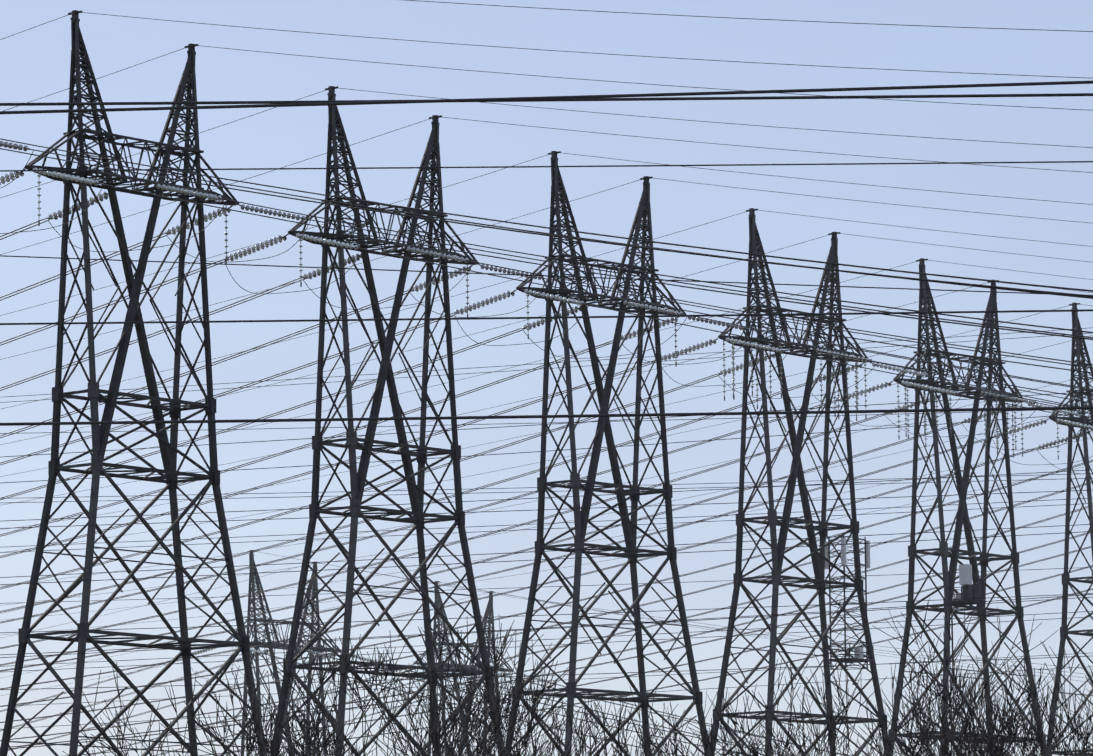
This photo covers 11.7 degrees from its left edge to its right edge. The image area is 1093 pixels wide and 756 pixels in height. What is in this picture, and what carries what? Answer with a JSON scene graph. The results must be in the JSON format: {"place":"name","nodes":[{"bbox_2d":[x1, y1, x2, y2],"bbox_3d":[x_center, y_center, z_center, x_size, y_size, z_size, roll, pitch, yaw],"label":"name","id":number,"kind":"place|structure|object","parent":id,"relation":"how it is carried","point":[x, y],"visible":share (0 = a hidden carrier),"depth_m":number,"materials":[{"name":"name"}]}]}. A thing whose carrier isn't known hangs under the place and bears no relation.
{"place":"outdoors","nodes":[
{"label":"outdoors","id":0,"kind":"place"},
{"bbox_2d":[0,0,1092,755],"label":"sky","id":1,"kind":"structure","parent":0,"point":[35,62],"materials":[{"name":"blue"}]},
{"label":"ground","id":2,"kind":"structure","parent":0,"visible":0},
{"bbox_2d":[60,615,549,755],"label":"bare tree","id":3,"kind":"object","parent":2,"relation":"on","point":[355,693],"visible":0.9,"depth_m":86.00,"materials":[{"name":"brown plant"}]},
{"bbox_2d":[286,734,443,755],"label":"bare tree","id":4,"kind":"object","parent":2,"relation":"on","point":[321,747],"visible":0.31,"depth_m":119.61,"materials":[{"name":"brown plant"}]},
{"bbox_2d":[238,615,575,755],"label":"bare tree","id":5,"kind":"object","parent":2,"relation":"on","point":[309,748],"visible":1,"depth_m":81.66,"materials":[{"name":"brown plant"}]},
{"bbox_2d":[401,704,574,755],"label":"bare tree","id":6,"kind":"object","parent":2,"relation":"on","point":[542,745],"visible":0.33,"depth_m":108.14,"materials":[{"name":"brown plant"}]},
{"bbox_2d":[377,631,683,755],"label":"bare tree","id":7,"kind":"object","parent":2,"relation":"on","point":[517,691],"visible":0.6,"depth_m":90.98,"materials":[{"name":"brown plant"}]},
{"bbox_2d":[0,0,1092,755],"bbox_3d":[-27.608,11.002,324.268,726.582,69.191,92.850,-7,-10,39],"label":"pylon","id":8,"kind":"object","parent":2,"relation":"on","point":[326,240],"depth_m":353.12,"materials":[{"name":"black metal"}]},
{"bbox_2d":[0,81,1092,425],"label":"lines","id":9,"kind":"object","parent":8,"relation":"attached to","point":[508,99],"visible":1,"depth_m":72.62,"materials":[{"name":"grey metal"}]},
{"bbox_2d":[0,10,1092,755],"bbox_3d":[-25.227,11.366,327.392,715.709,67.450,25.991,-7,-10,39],"label":"pylon","id":10,"kind":"object","parent":2,"relation":"on","point":[200,196],"visible":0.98,"depth_m":327.70,"materials":[{"name":"metal"}]},
{"bbox_2d":[0,151,1092,755],"bbox_3d":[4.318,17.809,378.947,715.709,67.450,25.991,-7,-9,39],"label":"pylon","id":11,"kind":"object","parent":2,"relation":"on","point":[562,295],"visible":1,"depth_m":380.29,"materials":[{"name":"metal"}]},
{"bbox_2d":[0,208,1092,755],"bbox_3d":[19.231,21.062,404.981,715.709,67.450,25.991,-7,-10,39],"label":"pylon","id":12,"kind":"object","parent":2,"relation":"on","point":[820,554],"visible":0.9,"depth_m":406.70,"materials":[{"name":"metal"}]},
{"bbox_2d":[0,258,1092,755],"bbox_3d":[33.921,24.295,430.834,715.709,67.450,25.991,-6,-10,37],"label":"pylon","id":13,"kind":"object","parent":2,"relation":"on","point":[966,576],"visible":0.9,"depth_m":433.20,"materials":[{"name":"metal"}]},
{"bbox_2d":[0,303,1092,755],"bbox_3d":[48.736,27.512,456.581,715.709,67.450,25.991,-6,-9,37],"label":"pylon","id":14,"kind":"object","parent":2,"relation":"on","point":[1078,349],"visible":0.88,"depth_m":456.51,"materials":[{"name":"metal"}]},
{"bbox_2d":[0,328,1092,728],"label":"power lines","id":15,"kind":"object","parent":14,"relation":"on","point":[1064,596],"visible":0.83,"depth_m":297.32,"materials":[{"name":"grey metal"}]},
{"bbox_2d":[0,550,1092,755],"bbox_3d":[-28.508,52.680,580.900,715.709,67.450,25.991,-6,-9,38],"label":"pylon","id":16,"kind":"object","parent":2,"relation":"on","point":[252,589],"visible":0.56,"depth_m":582.11,"materials":[{"name":"metal"}]},
{"bbox_2d":[0,375,1092,746],"bbox_3d":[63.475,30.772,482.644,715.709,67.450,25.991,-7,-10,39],"label":"power lines","id":17,"kind":"object","parent":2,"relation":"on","point":[596,615],"visible":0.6,"depth_m":531.27,"materials":[{"name":"metal"}]},
{"bbox_2d":[1,581,1092,755],"bbox_3d":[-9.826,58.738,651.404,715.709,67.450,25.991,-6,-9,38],"label":"pylon","id":18,"kind":"object","parent":2,"relation":"on","point":[438,602],"visible":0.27,"depth_m":652.98,"materials":[{"name":"metal"}]},
{"bbox_2d":[3,437,1092,755],"bbox_3d":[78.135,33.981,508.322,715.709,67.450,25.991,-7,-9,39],"label":"power lines","id":19,"kind":"object","parent":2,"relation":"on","point":[631,657],"visible":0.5,"depth_m":559.82,"materials":[{"name":"metal"}]},
{"bbox_2d":[347,667,775,755],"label":"bare tree","id":20,"kind":"object","parent":2,"relation":"on","point":[582,746],"visible":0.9,"depth_m":84.67,"materials":[{"name":"brown plant"}]},
{"bbox_2d":[630,691,844,755],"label":"bare tree","id":21,"kind":"object","parent":2,"relation":"on","point":[724,730],"visible":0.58,"depth_m":146.22,"materials":[{"name":"brown plant"}]},
{"bbox_2d":[682,653,1055,755],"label":"bare tree","id":22,"kind":"object","parent":2,"relation":"on","point":[832,726],"visible":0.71,"depth_m":137.17,"materials":[{"name":"brown plant"}]},
{"bbox_2d":[829,663,1046,755],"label":"bare tree","id":23,"kind":"object","parent":2,"relation":"on","point":[935,728],"visible":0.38,"depth_m":152.38,"materials":[{"name":"brown plant"}]},
{"bbox_2d":[854,598,1092,755],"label":"bare tree","id":24,"kind":"object","parent":2,"relation":"on","point":[1001,746],"visible":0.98,"depth_m":130.13,"materials":[{"name":"brown plant"}]},
{"bbox_2d":[911,635,1092,755],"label":"bare tree","id":25,"kind":"object","parent":2,"relation":"on","point":[1029,695],"visible":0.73,"depth_m":134.43,"materials":[{"name":"brown plant"}]},
{"bbox_2d":[1056,688,1092,738],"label":"bare tree","id":26,"kind":"object","parent":2,"relation":"on","point":[1083,711],"visible":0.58,"depth_m":146.80,"materials":[{"name":"brown plant"}]}
]}

